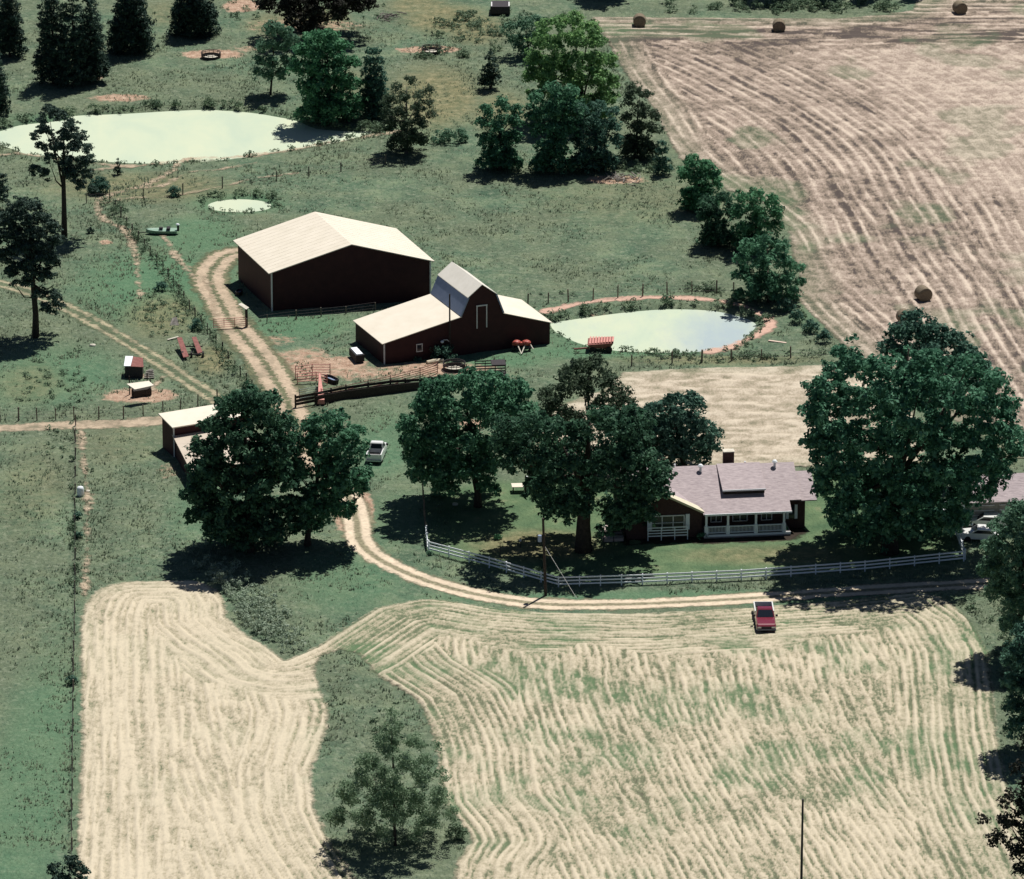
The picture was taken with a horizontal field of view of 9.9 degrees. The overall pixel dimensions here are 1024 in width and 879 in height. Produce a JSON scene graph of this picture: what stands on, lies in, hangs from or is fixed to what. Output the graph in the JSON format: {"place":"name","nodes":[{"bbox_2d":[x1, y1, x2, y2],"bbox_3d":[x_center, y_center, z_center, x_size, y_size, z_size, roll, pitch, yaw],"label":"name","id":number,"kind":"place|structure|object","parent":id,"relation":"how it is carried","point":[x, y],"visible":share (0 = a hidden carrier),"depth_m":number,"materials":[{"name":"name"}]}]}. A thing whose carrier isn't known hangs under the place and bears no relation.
{"place":"outdoors","nodes":[
{"label":"outdoors","id":0,"kind":"place"},
{"bbox_2d":[0,416,161,431],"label":"field road","id":1,"kind":"structure","parent":0,"point":[139,421],"depth_m":644.43,"materials":[{"name":"soil"}]},
{"bbox_2d":[0,280,224,403],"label":"pasture track","id":2,"kind":"structure","parent":0,"point":[153,358],"depth_m":667.93,"materials":[{"name":"soil"}]},
{"bbox_2d":[0,110,371,162],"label":"pond","id":3,"kind":"structure","parent":0,"point":[164,136],"depth_m":746.60,"materials":[{"name":"liquid"}]},
{"bbox_2d":[208,199,270,211],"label":"pond","id":4,"kind":"structure","parent":0,"point":[239,205],"depth_m":719.28,"materials":[{"name":"liquid"}]},
{"bbox_2d":[0,0,1023,878],"bbox_3d":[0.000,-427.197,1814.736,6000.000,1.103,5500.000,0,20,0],"label":"ground","id":5,"kind":"structure","parent":0,"point":[510,516],"depth_m":661.57,"materials":[{"name":"plant"}]},
{"bbox_2d":[0,173,11,237],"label":"pine tree","id":6,"kind":"object","parent":5,"relation":"on","point":[3,188],"visible":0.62,"depth_m":696.59,"materials":[{"name":"green plant"}]},
{"bbox_2d":[0,53,12,116],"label":"cedar tree","id":7,"kind":"object","parent":5,"relation":"on","point":[4,105],"visible":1,"depth_m":751.48,"materials":[{"name":"green plant"}]},
{"bbox_2d":[0,0,29,57],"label":"cedar tree","id":8,"kind":"object","parent":5,"relation":"on","point":[12,39],"visible":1,"depth_m":776.58,"materials":[{"name":"green plant"}]},
{"bbox_2d":[0,195,67,337],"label":"pine tree","id":9,"kind":"object","parent":5,"relation":"on","point":[20,208],"visible":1,"depth_m":666.92,"materials":[{"name":"green plant"}]},
{"bbox_2d":[31,0,73,86],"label":"cedar tree","id":10,"kind":"object","parent":5,"relation":"on","point":[50,52],"visible":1,"depth_m":763.82,"materials":[{"name":"green plant"}]},
{"bbox_2d":[28,103,98,238],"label":"pine tree","id":11,"kind":"object","parent":5,"relation":"on","point":[67,169],"visible":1,"depth_m":701.58,"materials":[{"name":"green plant"}]},
{"bbox_2d":[46,854,91,878],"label":"bush","id":12,"kind":"object","parent":5,"relation":"on","point":[71,862],"visible":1,"depth_m":523.93,"materials":[{"name":"green plant"}]},
{"bbox_2d":[70,414,75,868],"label":"wire fence","id":13,"kind":"object","parent":5,"relation":"on","point":[73,651],"visible":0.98,"depth_m":577.33,"materials":[{"name":"brown wood"}]},
{"bbox_2d":[54,0,95,86],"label":"cedar tree","id":14,"kind":"object","parent":5,"relation":"on","point":[74,41],"visible":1,"depth_m":763.38,"materials":[{"name":"green plant"}]},
{"bbox_2d":[77,427,92,594],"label":"cattle trail","id":15,"kind":"object","parent":5,"relation":"on","point":[84,583],"visible":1,"depth_m":622.33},
{"bbox_2d":[74,0,111,82],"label":"cedar tree","id":16,"kind":"object","parent":5,"relation":"on","point":[99,62],"visible":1,"depth_m":764.86,"materials":[{"name":"green plant"}]},
{"bbox_2d":[87,175,110,193],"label":"bush","id":17,"kind":"object","parent":5,"relation":"on","point":[101,183],"visible":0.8,"depth_m":722.13,"materials":[{"name":"green plant"}]},
{"bbox_2d":[0,389,217,420],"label":"wire fence","id":18,"kind":"object","parent":5,"relation":"on","point":[36,414],"visible":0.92,"depth_m":645.98,"materials":[{"name":"brown wood"}]},
{"bbox_2d":[95,198,144,295],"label":"cattle trail","id":19,"kind":"object","parent":5,"relation":"on","point":[103,218],"visible":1,"depth_m":706.61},
{"bbox_2d":[105,0,159,55],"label":"cedar tree","id":20,"kind":"object","parent":5,"relation":"on","point":[130,29],"visible":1,"depth_m":777.92,"materials":[{"name":"green plant"}]},
{"bbox_2d":[124,356,143,378],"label":"calf hutch","id":21,"kind":"object","parent":5,"relation":"on","point":[134,366],"visible":1,"depth_m":658.50,"materials":[{"name":"metal"}]},
{"bbox_2d":[127,373,153,397],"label":"feeder shelter","id":22,"kind":"object","parent":5,"relation":"on","point":[140,389],"visible":1,"depth_m":652.29,"materials":[{"name":"beige metal"}]},
{"bbox_2d":[109,193,207,332],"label":"wire fence","id":23,"kind":"object","parent":5,"relation":"on","point":[168,272],"visible":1,"depth_m":692.73,"materials":[{"name":"brown wood"}]},
{"bbox_2d":[139,223,179,233],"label":"boat","id":24,"kind":"object","parent":5,"relation":"on","point":[167,230],"visible":1,"depth_m":707.40,"materials":[{"name":"green metal"}]},
{"bbox_2d":[100,193,263,392],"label":"fence line brush","id":25,"kind":"object","parent":5,"relation":"on","point":[142,249],"visible":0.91,"depth_m":687.04,"materials":[{"name":"green plant"}]},
{"bbox_2d":[177,337,203,357],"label":"ramp cart","id":26,"kind":"object","parent":5,"relation":"on","point":[197,346],"visible":1,"depth_m":666.21,"materials":[{"name":"red metal"}]},
{"bbox_2d":[164,0,222,38],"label":"cedar tree","id":27,"kind":"object","parent":5,"relation":"on","point":[195,16],"visible":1,"depth_m":785.63,"materials":[{"name":"green plant"}]},
{"bbox_2d":[201,49,220,59],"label":"ring feeder","id":28,"kind":"object","parent":5,"relation":"on","point":[213,55],"visible":1,"depth_m":777.64,"materials":[{"name":"metal"}]},
{"bbox_2d":[158,404,264,481],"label":"open shed","id":29,"kind":"structure","parent":5,"relation":"on","point":[179,429],"depth_m":634.64,"materials":[{"name":"beige metal"}]},
{"bbox_2d":[86,154,385,202],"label":"wire fence","id":30,"kind":"object","parent":5,"relation":"on","point":[341,169],"visible":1,"depth_m":725.88,"materials":[{"name":"brown wood"}]},
{"bbox_2d":[178,380,310,552],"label":"walnut tree","id":31,"kind":"object","parent":5,"relation":"on","point":[246,524],"visible":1,"depth_m":602.52,"materials":[{"name":"green plant"}]},
{"bbox_2d":[96,130,400,202],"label":"cattle trail","id":32,"kind":"object","parent":5,"relation":"on","point":[251,155],"visible":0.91,"depth_m":736.64,"materials":[{"name":"soil"}]},
{"bbox_2d":[191,536,306,651],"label":"tall weeds","id":33,"kind":"object","parent":5,"relation":"on","point":[221,574],"visible":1,"depth_m":592.08,"materials":[{"name":"plant"}]},
{"bbox_2d":[189,246,332,473],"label":"barn lane","id":34,"kind":"structure","parent":5,"relation":"on","point":[267,365],"depth_m":672.47,"materials":[{"name":"gravel"}]},
{"bbox_2d":[250,18,299,94],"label":"pale tree","id":35,"kind":"object","parent":5,"relation":"on","point":[282,30],"visible":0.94,"depth_m":759.10,"materials":[{"name":"green plant"}]},
{"bbox_2d":[246,302,375,327],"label":"wire fence","id":36,"kind":"object","parent":5,"relation":"on","point":[320,314],"visible":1,"depth_m":678.04,"materials":[{"name":"brown wood"}]},
{"bbox_2d":[251,0,379,34],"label":"dark tree","id":37,"kind":"object","parent":5,"relation":"on","point":[313,12],"visible":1,"depth_m":783.10,"materials":[{"name":"green plant"}]},
{"bbox_2d":[285,27,369,125],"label":"willow tree","id":38,"kind":"object","parent":5,"relation":"on","point":[321,106],"visible":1,"depth_m":747.43,"materials":[{"name":"green plant"}]},
{"bbox_2d":[285,407,374,546],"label":"walnut tree","id":39,"kind":"object","parent":5,"relation":"on","point":[337,476],"visible":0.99,"depth_m":605.25,"materials":[{"name":"green plant"}]},
{"bbox_2d":[233,212,434,310],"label":"machine shed","id":40,"kind":"structure","parent":5,"relation":"on","point":[314,260],"depth_m":682.34,"materials":[{"name":"red metal"}]},
{"bbox_2d":[349,347,364,362],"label":"water tank","id":41,"kind":"object","parent":5,"relation":"on","point":[356,354],"visible":1,"depth_m":663.51,"materials":[{"name":"white plastic"}]},
{"bbox_2d":[294,373,445,407],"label":"corral fence","id":42,"kind":"object","parent":5,"relation":"on","point":[371,390],"visible":0.88,"depth_m":652.52,"materials":[{"name":"brown wood"}]},
{"bbox_2d":[359,46,391,119],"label":"dark narrow tree","id":43,"kind":"object","parent":5,"relation":"on","point":[374,90],"visible":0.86,"depth_m":750.40,"materials":[{"name":"green plant"}]},
{"bbox_2d":[366,440,387,461],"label":"pickup truck","id":44,"kind":"object","parent":5,"relation":"on","point":[377,451],"visible":0.91,"depth_m":633.95,"materials":[{"name":"white paint"}]},
{"bbox_2d":[322,361,437,393],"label":"pipe fence","id":45,"kind":"object","parent":5,"relation":"on","point":[397,376],"visible":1,"depth_m":656.87,"materials":[{"name":"red metal"}]},
{"bbox_2d":[0,95,772,353],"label":"shore weeds","id":46,"kind":"object","parent":5,"relation":"on","point":[156,103],"visible":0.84,"depth_m":733.47,"materials":[{"name":"green plant"}]},
{"bbox_2d":[321,705,460,845],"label":"sapling","id":47,"kind":"object","parent":5,"relation":"on","point":[390,789],"visible":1,"depth_m":534.16,"materials":[{"name":"green plant"}]},
{"bbox_2d":[378,74,437,152],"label":"half bare tree","id":48,"kind":"object","parent":5,"relation":"on","point":[406,136],"visible":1,"depth_m":735.49,"materials":[{"name":"green plant"}]},
{"bbox_2d":[429,344,457,358],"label":"bush","id":49,"kind":"object","parent":5,"relation":"on","point":[444,351],"visible":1,"depth_m":664.04,"materials":[{"name":"green plant"}]},
{"bbox_2d":[430,127,469,143],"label":"bush","id":50,"kind":"object","parent":5,"relation":"on","point":[448,134],"visible":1,"depth_m":741.78,"materials":[{"name":"green plant"}]},
{"bbox_2d":[353,262,551,363],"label":"gambrel barn","id":51,"kind":"structure","parent":5,"relation":"on","point":[484,317],"depth_m":666.22,"materials":[{"name":"red metal"}]},
{"bbox_2d":[476,304,487,328],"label":"loft door","id":52,"kind":"structure","parent":51,"relation":"in","point":[481,310],"depth_m":665.44,"materials":[{"name":"red wood"}]},
{"bbox_2d":[443,358,465,372],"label":"ring feeder","id":53,"kind":"object","parent":5,"relation":"on","point":[452,369],"visible":0.92,"depth_m":661.10,"materials":[{"name":"metal"}]},
{"bbox_2d":[445,822,467,839],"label":"bush","id":54,"kind":"object","parent":5,"relation":"on","point":[458,830],"visible":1,"depth_m":538.87,"materials":[{"name":"green plant"}]},
{"bbox_2d":[395,364,539,507],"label":"maple tree","id":55,"kind":"object","parent":5,"relation":"on","point":[434,447],"visible":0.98,"depth_m":614.32,"materials":[{"name":"green plant"}]},
{"bbox_2d":[477,49,502,88],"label":"cedar tree","id":56,"kind":"object","parent":5,"relation":"on","point":[489,76],"visible":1,"depth_m":763.42,"materials":[{"name":"green plant"}]},
{"bbox_2d":[475,359,506,375],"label":"stock trailer","id":57,"kind":"object","parent":5,"relation":"on","point":[498,362],"visible":0.49,"depth_m":657.45,"materials":[{"name":"metal"}]},
{"bbox_2d":[473,94,526,170],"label":"elm tree","id":58,"kind":"object","parent":5,"relation":"on","point":[503,153],"visible":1,"depth_m":729.10,"materials":[{"name":"green plant"}]},
{"bbox_2d":[490,1,509,13],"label":"old trailer","id":59,"kind":"object","parent":5,"relation":"on","point":[499,7],"visible":1,"depth_m":796.92,"materials":[{"name":"metal"}]},
{"bbox_2d":[0,0,1021,850],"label":"pasture weeds","id":60,"kind":"object","parent":5,"relation":"on","point":[776,6],"visible":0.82,"depth_m":730.71,"materials":[{"name":"green plant"}]},
{"bbox_2d":[499,14,549,57],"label":"scrub tree","id":61,"kind":"object","parent":5,"relation":"on","point":[515,39],"visible":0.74,"depth_m":776.38,"materials":[{"name":"green plant"}]},
{"bbox_2d":[521,80,586,174],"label":"elm tree","id":62,"kind":"object","parent":5,"relation":"on","point":[549,153],"visible":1,"depth_m":727.58,"materials":[{"name":"green plant"}]},
{"bbox_2d":[538,518,576,598],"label":"utility pole","id":63,"kind":"object","parent":5,"relation":"on","point":[541,538],"visible":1,"depth_m":595.10,"materials":[{"name":"brown wood"}]},
{"bbox_2d":[521,9,622,121],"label":"yellow green tree","id":64,"kind":"object","parent":5,"relation":"on","point":[545,69],"visible":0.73,"depth_m":745.81,"materials":[{"name":"green plant"}]},
{"bbox_2d":[487,401,677,553],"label":"oak tree","id":65,"kind":"object","parent":5,"relation":"on","point":[549,460],"visible":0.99,"depth_m":600.70,"materials":[{"name":"green plant"}]},
{"bbox_2d":[535,352,638,437],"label":"tall elm tree","id":66,"kind":"object","parent":5,"relation":"on","point":[579,367],"visible":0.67,"depth_m":630.59,"materials":[{"name":"green plant"}]},
{"bbox_2d":[574,336,613,352],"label":"hay wagon","id":67,"kind":"object","parent":5,"relation":"on","point":[594,344],"visible":1,"depth_m":666.61,"materials":[{"name":"wood"}]},
{"bbox_2d":[567,99,623,173],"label":"elm tree","id":68,"kind":"object","parent":5,"relation":"on","point":[598,155],"visible":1,"depth_m":728.62,"materials":[{"name":"green plant"}]},
{"bbox_2d":[599,525,623,542],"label":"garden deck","id":69,"kind":"structure","parent":5,"relation":"on","point":[618,536],"depth_m":610.91,"materials":[{"name":"grey wood"}]},
{"bbox_2d":[604,171,640,185],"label":"burn pile","id":70,"kind":"object","parent":5,"relation":"on","point":[616,177],"visible":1,"depth_m":727.32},
{"bbox_2d":[527,280,733,303],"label":"wire fence","id":71,"kind":"object","parent":5,"relation":"on","point":[666,289],"visible":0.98,"depth_m":685.14,"materials":[{"name":"brown wood"}]},
{"bbox_2d":[633,13,645,26],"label":"round bale","id":72,"kind":"object","parent":5,"relation":"on","point":[639,19],"visible":1,"depth_m":791.63},
{"bbox_2d":[615,81,664,160],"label":"locust tree","id":73,"kind":"object","parent":5,"relation":"on","point":[644,145],"visible":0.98,"depth_m":733.97,"materials":[{"name":"green plant"}]},
{"bbox_2d":[540,295,776,353],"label":"pond bank trail","id":74,"kind":"object","parent":5,"relation":"on","point":[770,325],"visible":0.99,"depth_m":681.84,"materials":[{"name":"soil"}]},
{"bbox_2d":[652,139,673,174],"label":"bush","id":75,"kind":"object","parent":5,"relation":"on","point":[661,161],"visible":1,"depth_m":728.74,"materials":[{"name":"green plant"}]},
{"bbox_2d":[604,389,725,466],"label":"elm tree","id":76,"kind":"object","parent":5,"relation":"on","point":[678,440],"visible":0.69,"depth_m":625.08,"materials":[{"name":"green plant"}]},
{"bbox_2d":[428,541,964,586],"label":"rail fence","id":77,"kind":"object","parent":5,"relation":"on","point":[667,573],"visible":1,"depth_m":601.12,"materials":[{"name":"white paint"}]},
{"bbox_2d":[675,153,723,211],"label":"fencerow tree","id":78,"kind":"object","parent":5,"relation":"on","point":[705,171],"visible":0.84,"depth_m":713.75,"materials":[{"name":"green plant"}]},
{"bbox_2d":[621,528,806,544],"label":"flower bed","id":79,"kind":"object","parent":5,"relation":"on","point":[795,532],"visible":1,"depth_m":611.43,"materials":[{"name":"soil"}]},
{"bbox_2d":[613,449,816,540],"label":"brick house","id":80,"kind":"structure","parent":5,"relation":"on","point":[728,497],"depth_m":613.13,"materials":[{"name":"grey"}]},
{"bbox_2d":[647,514,689,530],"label":"picture window","id":81,"kind":"structure","parent":80,"relation":"in","point":[664,520],"depth_m":611.24,"materials":[{"name":"white glass"}]},
{"bbox_2d":[695,190,738,246],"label":"fencerow tree","id":82,"kind":"object","parent":5,"relation":"on","point":[715,232],"visible":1,"depth_m":700.94,"materials":[{"name":"green plant"}]},
{"bbox_2d":[536,365,923,476],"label":"mown hay plot","id":83,"kind":"object","parent":5,"relation":"on","point":[752,411],"visible":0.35,"depth_m":651.23,"materials":[{"name":"plant"}]},
{"bbox_2d":[631,346,837,365],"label":"wire fence","id":84,"kind":"object","parent":5,"relation":"on","point":[702,356],"visible":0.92,"depth_m":663.68,"materials":[{"name":"brown wood"}]},
{"bbox_2d":[728,186,785,253],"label":"fencerow tree","id":85,"kind":"object","parent":5,"relation":"on","point":[759,218],"visible":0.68,"depth_m":698.61,"materials":[{"name":"green plant"}]},
{"bbox_2d":[729,231,806,302],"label":"fencerow tree","id":86,"kind":"object","parent":5,"relation":"on","point":[762,281],"visible":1,"depth_m":680.86,"materials":[{"name":"green plant"}]},
{"bbox_2d":[772,18,785,32],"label":"round bale","id":87,"kind":"object","parent":5,"relation":"on","point":[778,24],"visible":1,"depth_m":789.18},
{"bbox_2d":[774,298,796,311],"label":"bush","id":88,"kind":"object","parent":5,"relation":"on","point":[787,301],"visible":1,"depth_m":679.82,"materials":[{"name":"green plant"}]},
{"bbox_2d":[800,799,803,878],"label":"utility pole","id":89,"kind":"object","parent":5,"relation":"on","point":[801,860],"visible":1,"depth_m":520.54,"materials":[{"name":"wood"}]},
{"bbox_2d":[801,318,819,332],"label":"bush","id":90,"kind":"object","parent":5,"relation":"on","point":[811,324],"visible":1,"depth_m":672.73,"materials":[{"name":"green plant"}]},
{"bbox_2d":[796,333,1023,555],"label":"giant oak tree","id":91,"kind":"object","parent":5,"relation":"on","point":[859,479],"visible":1,"depth_m":598.78,"materials":[{"name":"green plant"}]},
{"bbox_2d":[875,307,991,462],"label":"hackberry tree","id":92,"kind":"object","parent":5,"relation":"on","point":[928,335],"visible":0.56,"depth_m":622.62,"materials":[{"name":"green plant"}]},
{"bbox_2d":[952,0,967,13],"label":"round bale","id":93,"kind":"object","parent":5,"relation":"on","point":[959,7],"visible":1,"depth_m":797.61},
{"bbox_2d":[960,524,998,541],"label":"parked car","id":94,"kind":"object","parent":5,"relation":"on","point":[980,531],"visible":0.63,"depth_m":610.51,"materials":[{"name":"white paint"}]},
{"bbox_2d":[968,512,1005,526],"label":"parked car","id":95,"kind":"object","parent":5,"relation":"on","point":[985,518],"visible":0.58,"depth_m":614.06,"materials":[{"name":"white paint"}]},
{"bbox_2d":[961,473,1023,522],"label":"garage","id":96,"kind":"structure","parent":5,"relation":"on","point":[1015,485],"depth_m":615.05,"materials":[{"name":"grey"}]},
{"bbox_2d":[969,505,994,516],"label":"garage door","id":97,"kind":"structure","parent":96,"relation":"in","point":[985,508],"depth_m":614.83,"materials":[{"name":"grey"}]},
{"bbox_2d":[975,497,1023,644],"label":"maple tree","id":98,"kind":"object","parent":5,"relation":"on","point":[1003,576],"visible":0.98,"depth_m":576.03,"materials":[{"name":"green plant"}]},
{"bbox_2d":[975,733,1023,878],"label":"shade tree","id":99,"kind":"object","parent":5,"relation":"on","point":[1016,850],"visible":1,"depth_m":514.27,"materials":[{"name":"green plant"}]},
{"bbox_2d":[997,622,1023,739],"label":"maple tree","id":100,"kind":"object","parent":5,"relation":"on","point":[1013,651],"visible":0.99,"depth_m":555.71,"materials":[{"name":"green plant"}]},
{"bbox_2d":[76,581,1023,878],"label":"front hay field","id":101,"kind":"structure","parent":0,"point":[718,743],"depth_m":561.21,"materials":[{"name":"plant"}]},
{"bbox_2d":[753,601,777,630],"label":"pickup truck","id":102,"kind":"object","parent":101,"relation":"on","point":[764,615],"visible":1,"depth_m":588.22,"materials":[{"name":"red paint"}]},
{"bbox_2d":[550,309,755,352],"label":"barn pond","id":103,"kind":"structure","parent":0,"point":[664,330],"depth_m":675.49,"materials":[{"name":"green liquid"}]},
{"bbox_2d":[327,487,1023,610],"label":"driveway","id":104,"kind":"structure","parent":0,"point":[358,525],"depth_m":597.60,"materials":[{"name":"gravel"}]},
{"bbox_2d":[592,0,1023,457],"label":"hay field","id":105,"kind":"structure","parent":0,"point":[881,157],"depth_m":743.08,"materials":[{"name":"plant"}]},
{"bbox_2d":[914,285,932,301],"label":"round bale","id":106,"kind":"object","parent":105,"relation":"on","point":[922,293],"visible":1,"depth_m":683.62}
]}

